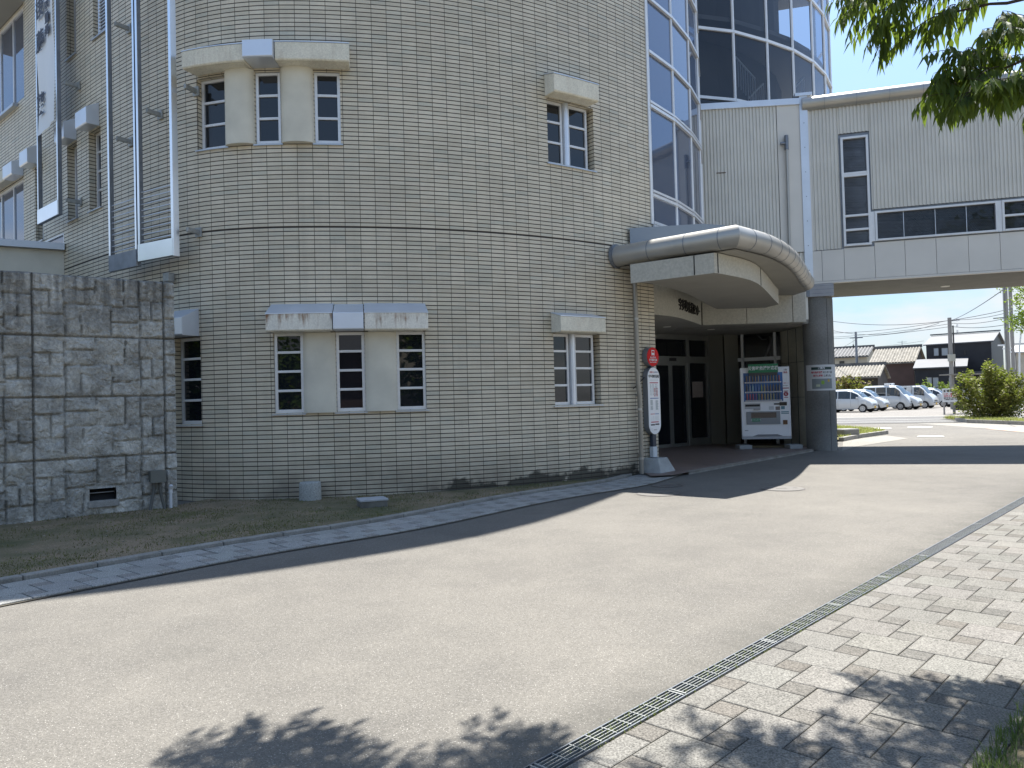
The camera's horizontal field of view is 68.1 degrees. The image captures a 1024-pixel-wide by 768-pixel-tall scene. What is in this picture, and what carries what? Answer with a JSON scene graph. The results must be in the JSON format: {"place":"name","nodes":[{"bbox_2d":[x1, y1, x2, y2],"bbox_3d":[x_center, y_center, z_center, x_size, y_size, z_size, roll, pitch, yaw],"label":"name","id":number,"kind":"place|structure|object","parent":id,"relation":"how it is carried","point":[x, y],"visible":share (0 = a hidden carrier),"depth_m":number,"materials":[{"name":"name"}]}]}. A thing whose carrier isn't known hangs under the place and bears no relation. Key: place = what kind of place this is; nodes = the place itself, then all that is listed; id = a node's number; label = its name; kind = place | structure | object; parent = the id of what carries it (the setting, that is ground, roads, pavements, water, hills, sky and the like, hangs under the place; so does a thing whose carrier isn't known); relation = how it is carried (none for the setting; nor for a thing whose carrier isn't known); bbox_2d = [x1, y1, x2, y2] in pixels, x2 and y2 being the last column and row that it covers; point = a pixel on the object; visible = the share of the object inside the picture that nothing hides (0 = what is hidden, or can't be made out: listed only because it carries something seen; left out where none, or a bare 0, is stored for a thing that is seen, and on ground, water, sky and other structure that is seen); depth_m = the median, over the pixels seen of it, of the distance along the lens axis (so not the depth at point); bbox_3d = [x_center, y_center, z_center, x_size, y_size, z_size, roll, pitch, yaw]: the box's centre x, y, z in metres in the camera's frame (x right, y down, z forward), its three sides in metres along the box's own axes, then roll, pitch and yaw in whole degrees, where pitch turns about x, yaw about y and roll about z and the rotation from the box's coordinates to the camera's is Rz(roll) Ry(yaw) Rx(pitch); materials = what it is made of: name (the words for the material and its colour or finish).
{"place":"outdoors","nodes":[
{"label":"outdoors","id":0,"kind":"place"},
{"bbox_2d":[0,477,609,576],"bbox_3d":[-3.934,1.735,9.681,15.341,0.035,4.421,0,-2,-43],"label":"lawn","id":1,"kind":"structure","parent":0,"point":[24,547],"depth_m":9.33,"materials":[{"name":"plant"}]},
{"bbox_2d":[0,270,177,524],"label":"stone wall","id":2,"kind":"structure","parent":1,"relation":"on","point":[87,400],"depth_m":10.39,"materials":[{"name":"grey stone"}]},
{"bbox_2d":[148,470,165,509],"bbox_3d":[-5.096,1.537,10.864,0.254,0.603,0.148,0,-2,-39],"label":"junction box","id":3,"kind":"object","parent":2,"relation":"attached to","point":[157,476],"visible":0.94,"depth_m":10.83,"materials":[{"name":"grey paint"}]},
{"bbox_2d":[168,484,173,507],"bbox_3d":[-4.938,1.631,10.971,0.059,0.361,0.097,-1,-2,-39],"label":"vent pipe","id":4,"kind":"object","parent":1,"relation":"on","point":[170,489],"visible":0.95,"depth_m":10.96,"materials":[{"name":"grey plastic"}]},
{"bbox_2d":[299,481,321,500],"bbox_3d":[-3.063,1.635,11.499,0.332,0.296,0.332,-2,-1,0],"label":"stone bollard","id":5,"kind":"object","parent":1,"relation":"on","point":[309,490],"visible":0.88,"depth_m":11.36,"materials":[{"name":"stone"}]},
{"bbox_2d":[356,496,387,507],"bbox_3d":[-1.949,1.654,10.553,0.390,0.126,0.334,-1,-1,-22],"label":"inspection cover","id":6,"kind":"object","parent":1,"relation":"on","point":[372,502],"visible":0.84,"depth_m":10.43,"materials":[{"name":"concrete"}]},
{"bbox_2d":[0,473,684,605],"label":"pavement","id":7,"kind":"structure","parent":0,"point":[19,591],"depth_m":7.86,"materials":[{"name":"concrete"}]},
{"bbox_2d":[0,422,1023,767],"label":"road","id":8,"kind":"structure","parent":0,"point":[520,636],"depth_m":5.10,"materials":[{"name":"grey asphalt"}]},
{"bbox_2d":[0,474,631,584],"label":"kerb","id":9,"kind":"structure","parent":8,"relation":"on","point":[68,569],"depth_m":8.29,"materials":[{"name":"concrete"}]},
{"bbox_2d":[0,0,703,500],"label":"office building","id":10,"kind":"structure","parent":8,"relation":"on","point":[390,270],"depth_m":12.32,"materials":[{"name":"beige tile"}]},
{"bbox_2d":[0,180,23,239],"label":"window","id":11,"kind":"structure","parent":10,"relation":"in","point":[12,199],"depth_m":17.08,"materials":[{"name":"white metal"}]},
{"bbox_2d":[0,7,23,112],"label":"window","id":12,"kind":"structure","parent":10,"relation":"in","point":[11,36],"depth_m":17.12,"materials":[{"name":"white metal"}]},
{"bbox_2d":[45,233,63,242],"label":"window","id":13,"kind":"structure","parent":10,"relation":"in","point":[60,238],"depth_m":15.09,"materials":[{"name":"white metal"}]},
{"bbox_2d":[35,0,81,224],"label":"banner rack","id":14,"kind":"object","parent":10,"relation":"attached to","point":[50,212],"visible":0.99,"depth_m":14.14,"materials":[{"name":"metal"}]},
{"bbox_2d":[35,0,54,135],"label":"banner","id":15,"kind":"object","parent":14,"relation":"hanging from","point":[45,51],"visible":1,"depth_m":14.45,"materials":[{"name":"white fabric"}]},
{"bbox_2d":[74,0,75,51],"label":"window","id":16,"kind":"structure","parent":10,"relation":"in","point":[74,0],"depth_m":14.80,"materials":[{"name":"white metal"}]},
{"bbox_2d":[75,147,77,216],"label":"window","id":17,"kind":"structure","parent":10,"relation":"in","point":[76,186],"depth_m":14.77,"materials":[{"name":"white metal"}]},
{"bbox_2d":[96,132,101,206],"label":"window","id":18,"kind":"structure","parent":10,"relation":"in","point":[98,136],"depth_m":14.07,"materials":[{"name":"white metal"}]},
{"bbox_2d":[105,0,140,272],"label":"banner rack","id":19,"kind":"object","parent":10,"relation":"attached to","point":[123,261],"visible":1,"depth_m":12.67,"materials":[{"name":"metal"}]},
{"bbox_2d":[134,0,201,261],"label":"banner rack","id":20,"kind":"object","parent":10,"relation":"attached to","point":[159,249],"visible":1,"depth_m":11.88,"materials":[{"name":"metal"}]},
{"bbox_2d":[181,338,201,423],"bbox_3d":[-5.111,-0.048,12.196,0.553,1.380,0.050,-2,-1,26],"label":"window","id":21,"kind":"structure","parent":10,"relation":"in","point":[191,347],"depth_m":12.23,"materials":[{"name":"black glass"}]},
{"bbox_2d":[201,78,225,148],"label":"window","id":22,"kind":"structure","parent":10,"relation":"in","point":[213,92],"depth_m":12.10,"materials":[{"name":"white metal"}]},
{"bbox_2d":[255,72,280,143],"bbox_3d":[-3.815,-4.317,11.891,0.393,1.130,0.050,-2,-1,1],"label":"window","id":23,"kind":"structure","parent":10,"relation":"in","point":[268,107],"depth_m":11.89,"materials":[{"name":"white metal"}]},
{"bbox_2d":[274,333,303,412],"bbox_3d":[-3.466,-0.170,11.810,0.450,1.240,0.050,-1,-1,-2],"label":"window","id":24,"kind":"structure","parent":10,"relation":"in","point":[288,347],"depth_m":11.81,"materials":[{"name":"white metal"}]},
{"bbox_2d":[314,73,340,143],"bbox_3d":[-2.907,-4.340,11.951,0.396,1.130,0.050,-1,-1,-8],"label":"window","id":25,"kind":"structure","parent":10,"relation":"in","point":[326,85],"depth_m":11.95,"materials":[{"name":"white metal"}]},
{"bbox_2d":[336,332,365,411],"bbox_3d":[-2.532,-0.193,11.908,0.437,1.240,0.050,-1,-1,-9],"label":"window","id":26,"kind":"structure","parent":10,"relation":"in","point":[350,348],"depth_m":11.91,"materials":[{"name":"glass"}]},
{"bbox_2d":[396,332,426,409],"bbox_3d":[-1.613,-0.213,12.103,0.460,1.240,0.050,-1,-1,-15],"label":"window","id":27,"kind":"structure","parent":10,"relation":"in","point":[410,346],"depth_m":12.10,"materials":[{"name":"black glass"}]},
{"bbox_2d":[547,101,562,163],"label":"window","id":28,"kind":"structure","parent":10,"relation":"in","point":[554,110],"depth_m":13.38,"materials":[{"name":"white metal"}]},
{"bbox_2d":[553,334,569,404],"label":"window","id":29,"kind":"structure","parent":10,"relation":"in","point":[560,341],"depth_m":13.28,"materials":[{"name":"grey glass"}]},
{"bbox_2d":[568,106,587,168],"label":"window","id":30,"kind":"structure","parent":10,"relation":"in","point":[578,156],"depth_m":13.67,"materials":[{"name":"white metal"}]},
{"bbox_2d":[575,335,594,403],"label":"window","id":31,"kind":"structure","parent":10,"relation":"in","point":[584,361],"depth_m":13.57,"materials":[{"name":"grey glass"}]},
{"bbox_2d":[632,283,643,473],"bbox_3d":[2.337,-0.284,14.099,0.123,3.880,0.228,-2,-1,0],"label":"downpipe","id":32,"kind":"object","parent":10,"relation":"attached to","point":[638,382],"visible":0.95,"depth_m":14.00,"materials":[{"name":"metal"}]},
{"bbox_2d":[608,224,814,335],"bbox_3d":[4.764,-2.284,17.536,4.955,1.623,10.794,-2,-1,8],"label":"entrance canopy","id":33,"kind":"object","parent":10,"relation":"attached to","point":[704,275],"visible":0.98,"depth_m":14.26,"materials":[{"name":"metal"}]},
{"bbox_2d":[697,0,832,103],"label":"glass stair tower","id":34,"kind":"structure","parent":10,"relation":"attached to","point":[748,51],"depth_m":22.33,"materials":[{"name":"blue glass"}]},
{"bbox_2d":[636,491,680,496],"bbox_3d":[2.199,1.644,11.373,0.660,0.008,0.660,-2,-1,0],"label":"manhole cover","id":35,"kind":"object","parent":8,"relation":"on","point":[658,493],"visible":1,"depth_m":11.32,"materials":[{"name":"grey metal"}]},
{"bbox_2d":[651,484,682,487],"bbox_3d":[2.533,1.658,12.379,0.520,0.008,0.520,-2,-1,0],"label":"manhole cover","id":36,"kind":"object","parent":8,"relation":"on","point":[667,485],"visible":1,"depth_m":12.33,"materials":[{"name":"grey metal"}]},
{"bbox_2d":[685,449,813,474],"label":"kerb","id":37,"kind":"structure","parent":8,"relation":"on","point":[743,462],"depth_m":15.89,"materials":[{"name":"concrete"}]},
{"bbox_2d":[523,496,1023,767],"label":"drain grating","id":38,"kind":"object","parent":8,"relation":"on","point":[562,757],"visible":1,"depth_m":3.98,"materials":[{"name":"metal"}]},
{"bbox_2d":[569,555,929,755],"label":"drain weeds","id":39,"kind":"object","parent":38,"relation":"on","point":[655,714],"visible":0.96,"depth_m":4.25,"materials":[{"name":"green plant"}]},
{"bbox_2d":[760,486,804,490],"bbox_3d":[4.138,1.597,11.579,0.660,0.008,0.660,-2,-1,0],"label":"manhole cover","id":40,"kind":"object","parent":8,"relation":"on","point":[780,488],"visible":1,"depth_m":11.54,"materials":[{"name":"grey metal"}]},
{"bbox_2d":[802,283,837,450],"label":"pillar","id":41,"kind":"structure","parent":8,"relation":"on","point":[820,406],"depth_m":18.96,"materials":[{"name":"concrete"}]},
{"bbox_2d":[806,364,835,390],"bbox_3d":[7.789,-0.160,19.016,0.701,0.646,0.251,-2,-1,8],"label":"notice sign","id":42,"kind":"object","parent":41,"relation":"attached to","point":[820,377],"visible":1,"depth_m":18.94,"materials":[{"name":"grey plastic"}]},
{"bbox_2d":[802,70,1023,297],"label":"connecting bridge","id":43,"kind":"structure","parent":41,"relation":"on","point":[902,201],"depth_m":18.47,"materials":[{"name":"metal"}]},
{"bbox_2d":[793,92,812,275],"bbox_3d":[7.406,-4.934,19.085,0.413,4.782,0.230,-2,-1,10],"label":"joint flashing","id":44,"kind":"object","parent":43,"relation":"attached to","point":[806,196],"visible":0.84,"depth_m":19.01,"materials":[{"name":"silver metal"}]},
{"bbox_2d":[840,134,871,246],"bbox_3d":[8.515,-4.780,18.767,0.631,2.725,0.110,-2,-1,16],"label":"window","id":45,"kind":"structure","parent":43,"relation":"in","point":[859,173],"depth_m":18.78,"materials":[{"name":"white metal"}]},
{"bbox_2d":[874,201,998,241],"bbox_3d":[10.204,-3.917,18.269,2.653,0.735,0.110,-2,-1,16],"label":"window","id":46,"kind":"structure","parent":43,"relation":"in","point":[995,203],"depth_m":18.26,"materials":[{"name":"white metal"}]},
{"bbox_2d":[1001,198,1023,231],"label":"window","id":47,"kind":"structure","parent":43,"relation":"in","point":[1004,215],"depth_m":17.82,"materials":[{"name":"white metal"}]},
{"bbox_2d":[838,430,887,441],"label":"kerb","id":48,"kind":"structure","parent":8,"relation":"on","point":[862,435],"depth_m":23.90,"materials":[{"name":"concrete"}]},
{"bbox_2d":[955,418,1023,424],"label":"kerb","id":49,"kind":"structure","parent":8,"relation":"on","point":[990,421],"depth_m":30.82,"materials":[{"name":"concrete"}]},
{"bbox_2d":[998,727,1023,767],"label":"planting bed","id":50,"kind":"object","parent":8,"relation":"on","point":[1020,752],"depth_m":2.98,"materials":[{"name":"green plant"}]},
{"bbox_2d":[824,0,1023,134],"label":"street tree","id":51,"kind":"object","parent":50,"relation":"on","point":[955,99],"visible":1,"depth_m":4.83,"materials":[{"name":"green plant"}]},
{"bbox_2d":[954,683,1023,767],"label":"verge grass","id":52,"kind":"structure","parent":50,"relation":"on","point":[1003,740],"depth_m":2.97,"materials":[{"name":"green plant"}]},
{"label":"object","id":53,"kind":"object","parent":8,"relation":"on","visible":0},
{"bbox_2d":[674,98,808,330],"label":"link block","id":54,"kind":"structure","parent":53,"relation":"on","point":[744,168],"depth_m":19.17,"materials":[{"name":"silver metal"}]},
{"bbox_2d":[780,135,790,245],"bbox_3d":[6.888,-4.326,18.985,0.202,3.836,0.097,-2,-1,0],"label":"drainpipe","id":55,"kind":"object","parent":54,"relation":"attached to","point":[785,143],"depth_m":18.97,"materials":[{"name":"metal"}]},
{"bbox_2d":[738,332,780,443],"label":"stair window","id":56,"kind":"structure","parent":53,"relation":"attached to","point":[753,350],"depth_m":22.81,"materials":[{"name":"black glass"}]},
{"bbox_2d":[738,332,780,443],"bbox_3d":[7.103,0.125,21.680,1.205,3.150,0.100,-2,-2,33],"label":"window frame","id":57,"kind":"structure","parent":56,"relation":"in","point":[775,357],"depth_m":21.65,"materials":[{"name":"white metal"}]},
{"bbox_2d":[646,441,808,475],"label":"porch floor","id":58,"kind":"structure","parent":0,"point":[726,456],"depth_m":17.99,"materials":[{"name":"tile"}]},
{"bbox_2d":[633,347,674,473],"bbox_3d":[2.601,0.492,14.284,0.611,2.383,0.795,-3,-2,38],"label":"bus stop","id":59,"kind":"object","parent":58,"relation":"on","point":[653,463],"visible":0.98,"depth_m":14.27,"materials":[{"name":"metal"}]},
{"bbox_2d":[655,334,711,447],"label":"entrance doors","id":60,"kind":"structure","parent":58,"relation":"on","point":[682,367],"depth_m":21.49,"materials":[{"name":"black metal"}]},
{"bbox_2d":[656,363,672,447],"bbox_3d":[4.181,0.587,20.936,0.644,2.349,0.030,-1,-2,-38],"label":"sliding door","id":61,"kind":"structure","parent":60,"relation":"in","point":[665,440],"depth_m":20.99,"materials":[{"name":"black glass"}]},
{"bbox_2d":[670,363,688,446],"bbox_3d":[4.723,0.582,21.353,0.703,2.349,0.030,-1,-2,-38],"label":"sliding door","id":62,"kind":"structure","parent":60,"relation":"in","point":[678,371],"depth_m":21.36,"materials":[{"name":"black glass"}]},
{"bbox_2d":[708,335,740,443],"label":"entrance side wall","id":63,"kind":"structure","parent":58,"relation":"on","point":[729,401],"depth_m":21.88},
{"bbox_2d":[659,443,814,466],"bbox_3d":[5.297,1.675,18.464,5.300,0.002,6.608,-2,-1,0],"label":"porch floor joint","id":64,"kind":"object","parent":58,"relation":"on","point":[734,454],"visible":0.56,"depth_m":18.46,"materials":[{"name":"grey"}]},
{"bbox_2d":[735,444,751,448],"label":"foot block","id":65,"kind":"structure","parent":58,"relation":"on","point":[742,446],"depth_m":19.53,"materials":[{"name":"grey concrete"}]},
{"bbox_2d":[739,363,791,438],"bbox_3d":[6.657,0.458,19.958,1.214,1.944,0.829,-2,-1,15],"label":"vending machine","id":66,"kind":"object","parent":65,"relation":"on","point":[765,410],"visible":1,"depth_m":19.61,"materials":[{"name":"grey metal"}]},
{"bbox_2d":[751,412,775,417],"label":"hatch window","id":67,"kind":"structure","parent":66,"relation":"in","point":[764,414],"depth_m":19.61,"materials":[{"name":"grey plastic"}]},
{"bbox_2d":[752,445,783,447],"bbox_3d":[6.717,1.648,19.990,0.947,0.050,0.200,-2,-1,15],"label":"timber sleeper","id":68,"kind":"object","parent":58,"relation":"on","point":[766,446],"visible":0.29,"depth_m":19.91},
{"bbox_2d":[764,326,806,445],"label":"porch wall","id":69,"kind":"structure","parent":58,"relation":"on","point":[790,347],"depth_m":20.63,"materials":[{"name":"concrete"}]},
{"bbox_2d":[784,444,802,448],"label":"foot block","id":70,"kind":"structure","parent":58,"relation":"on","point":[794,446],"depth_m":19.21,"materials":[{"name":"grey concrete"}]},
{"bbox_2d":[564,503,1023,767],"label":"pavement","id":71,"kind":"structure","parent":0,"point":[765,691],"depth_m":3.68,"materials":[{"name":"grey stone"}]},
{"bbox_2d":[834,345,874,363],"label":"house","id":72,"kind":"structure","parent":0,"point":[845,354],"depth_m":99.75,"materials":[{"name":"paint"}]},
{"bbox_2d":[837,424,884,436],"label":"grass","id":73,"kind":"structure","parent":0,"point":[863,429],"depth_m":26.39,"materials":[{"name":"green plant"}]},
{"bbox_2d":[835,362,890,388],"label":"house","id":74,"kind":"structure","parent":0,"point":[877,373],"depth_m":74.00,"materials":[{"name":"tile"}]},
{"bbox_2d":[842,435,907,450],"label":"footpath","id":75,"kind":"structure","parent":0,"point":[849,444],"depth_m":22.13,"materials":[{"name":"concrete"}]},
{"bbox_2d":[779,0,1023,367],"label":"sky","id":76,"kind":"structure","parent":0,"point":[886,311],"materials":[{"name":"blue"}]},
{"bbox_2d":[837,404,1023,416],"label":"car park","id":77,"kind":"structure","parent":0,"point":[936,410],"depth_m":49.55,"materials":[{"name":"grey asphalt"}]},
{"bbox_2d":[836,374,872,389],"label":"bush","id":78,"kind":"object","parent":77,"relation":"on","point":[844,380],"visible":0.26,"depth_m":67.54,"materials":[{"name":"green plant"}]},
{"bbox_2d":[836,389,877,411],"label":"parked car","id":79,"kind":"object","parent":77,"relation":"on","point":[847,399],"visible":0.81,"depth_m":53.42,"materials":[{"name":"grey paint"}]},
{"bbox_2d":[841,389,889,410],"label":"parked car","id":80,"kind":"object","parent":77,"relation":"on","point":[883,403],"visible":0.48,"depth_m":55.62,"materials":[{"name":"grey paint"}]},
{"bbox_2d":[863,383,911,409],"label":"parked van","id":81,"kind":"object","parent":77,"relation":"on","point":[897,396],"visible":0.59,"depth_m":57.36,"materials":[{"name":"grey paint"}]},
{"bbox_2d":[869,344,925,385],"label":"house","id":82,"kind":"structure","parent":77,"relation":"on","point":[900,360],"depth_m":85.06,"materials":[{"name":"tile"}]},
{"bbox_2d":[886,390,922,409],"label":"parked car","id":83,"kind":"object","parent":77,"relation":"on","point":[917,402],"visible":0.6,"depth_m":57.04,"materials":[{"name":"grey paint"}]},
{"bbox_2d":[892,385,938,408],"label":"parked car","id":84,"kind":"object","parent":77,"relation":"on","point":[926,395],"visible":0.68,"depth_m":59.86,"materials":[{"name":"grey paint"}]},
{"bbox_2d":[920,388,949,406],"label":"parked car","id":85,"kind":"object","parent":77,"relation":"on","point":[937,392],"visible":0.26,"depth_m":62.54,"materials":[{"name":"grey paint"}]},
{"bbox_2d":[947,318,958,408],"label":"utility pole","id":86,"kind":"object","parent":77,"relation":"on","point":[951,355],"visible":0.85,"depth_m":55.93,"materials":[{"name":"concrete"}]},
{"bbox_2d":[939,373,981,413],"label":"bicycle shelter","id":87,"kind":"object","parent":77,"relation":"on","point":[955,407],"visible":0.3,"depth_m":44.81,"materials":[{"name":"grey metal"}]},
{"bbox_2d":[942,388,981,413],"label":"parking sign","id":88,"kind":"object","parent":77,"relation":"on","point":[947,395],"visible":0.41,"depth_m":43.93,"materials":[{"name":"grey metal"}]},
{"bbox_2d":[923,330,1004,377],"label":"house","id":89,"kind":"structure","parent":77,"relation":"on","point":[976,348],"depth_m":78.44,"materials":[{"name":"grey"}]},
{"bbox_2d":[993,287,1010,376],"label":"utility pole","id":90,"kind":"object","parent":77,"relation":"on","point":[1007,341],"visible":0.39,"depth_m":43.98,"materials":[{"name":"concrete"}]},
{"bbox_2d":[833,309,1008,324],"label":"overhead wire","id":91,"kind":"object","parent":90,"relation":"attached to","point":[924,323],"visible":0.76,"depth_m":48.70,"materials":[{"name":"grey"}]},
{"bbox_2d":[998,287,1016,405],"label":"utility pole","id":92,"kind":"object","parent":77,"relation":"on","point":[1012,348],"visible":0.47,"depth_m":47.99,"materials":[{"name":"concrete"}]},
{"bbox_2d":[837,415,1023,423],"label":"street","id":93,"kind":"structure","parent":0,"point":[917,419],"depth_m":37.41,"materials":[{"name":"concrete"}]},
{"bbox_2d":[947,358,1023,417],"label":"bush","id":94,"kind":"object","parent":93,"relation":"on","point":[996,394],"visible":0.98,"depth_m":33.22,"materials":[{"name":"green plant"}]},
{"bbox_2d":[994,286,1023,333],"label":"tree","id":95,"kind":"object","parent":93,"relation":"on","point":[1016,321],"visible":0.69,"depth_m":35.83,"materials":[{"name":"green plant"}]},
{"bbox_2d":[1018,312,1022,414],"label":"lamp post","id":96,"kind":"object","parent":93,"relation":"on","point":[1019,364],"visible":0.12,"depth_m":40.00,"materials":[{"name":"white metal"}]},
{"bbox_2d":[913,357,967,388],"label":"house wing","id":97,"kind":"structure","parent":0,"point":[931,370],"depth_m":75.95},
{"bbox_2d":[918,423,1023,427],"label":"footpath","id":98,"kind":"structure","parent":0,"point":[975,425],"depth_m":29.93,"materials":[{"name":"concrete"}]},
{"bbox_2d":[943,414,1023,420],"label":"grass","id":99,"kind":"structure","parent":0,"point":[950,416],"depth_m":31.86,"materials":[{"name":"green plant"}]},
{"bbox_2d":[988,427,1023,431],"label":"footpath","id":100,"kind":"structure","parent":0,"point":[1018,429],"depth_m":26.40,"materials":[{"name":"grey concrete"}]},
{"bbox_2d":[1014,343,1023,401],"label":"house","id":101,"kind":"structure","parent":0,"point":[1021,356],"depth_m":70.11,"materials":[{"name":"paint"}]},
{"label":"planting bed","id":102,"kind":"structure","parent":0,"visible":0},
{"bbox_2d":[837,428,859,436],"bbox_3d":[10.455,1.546,23.704,0.620,0.300,0.500,-1,-1,-17],"label":"edging stone","id":103,"kind":"object","parent":102,"relation":"on","point":[851,431],"visible":0.54,"depth_m":23.50,"materials":[{"name":"concrete"}]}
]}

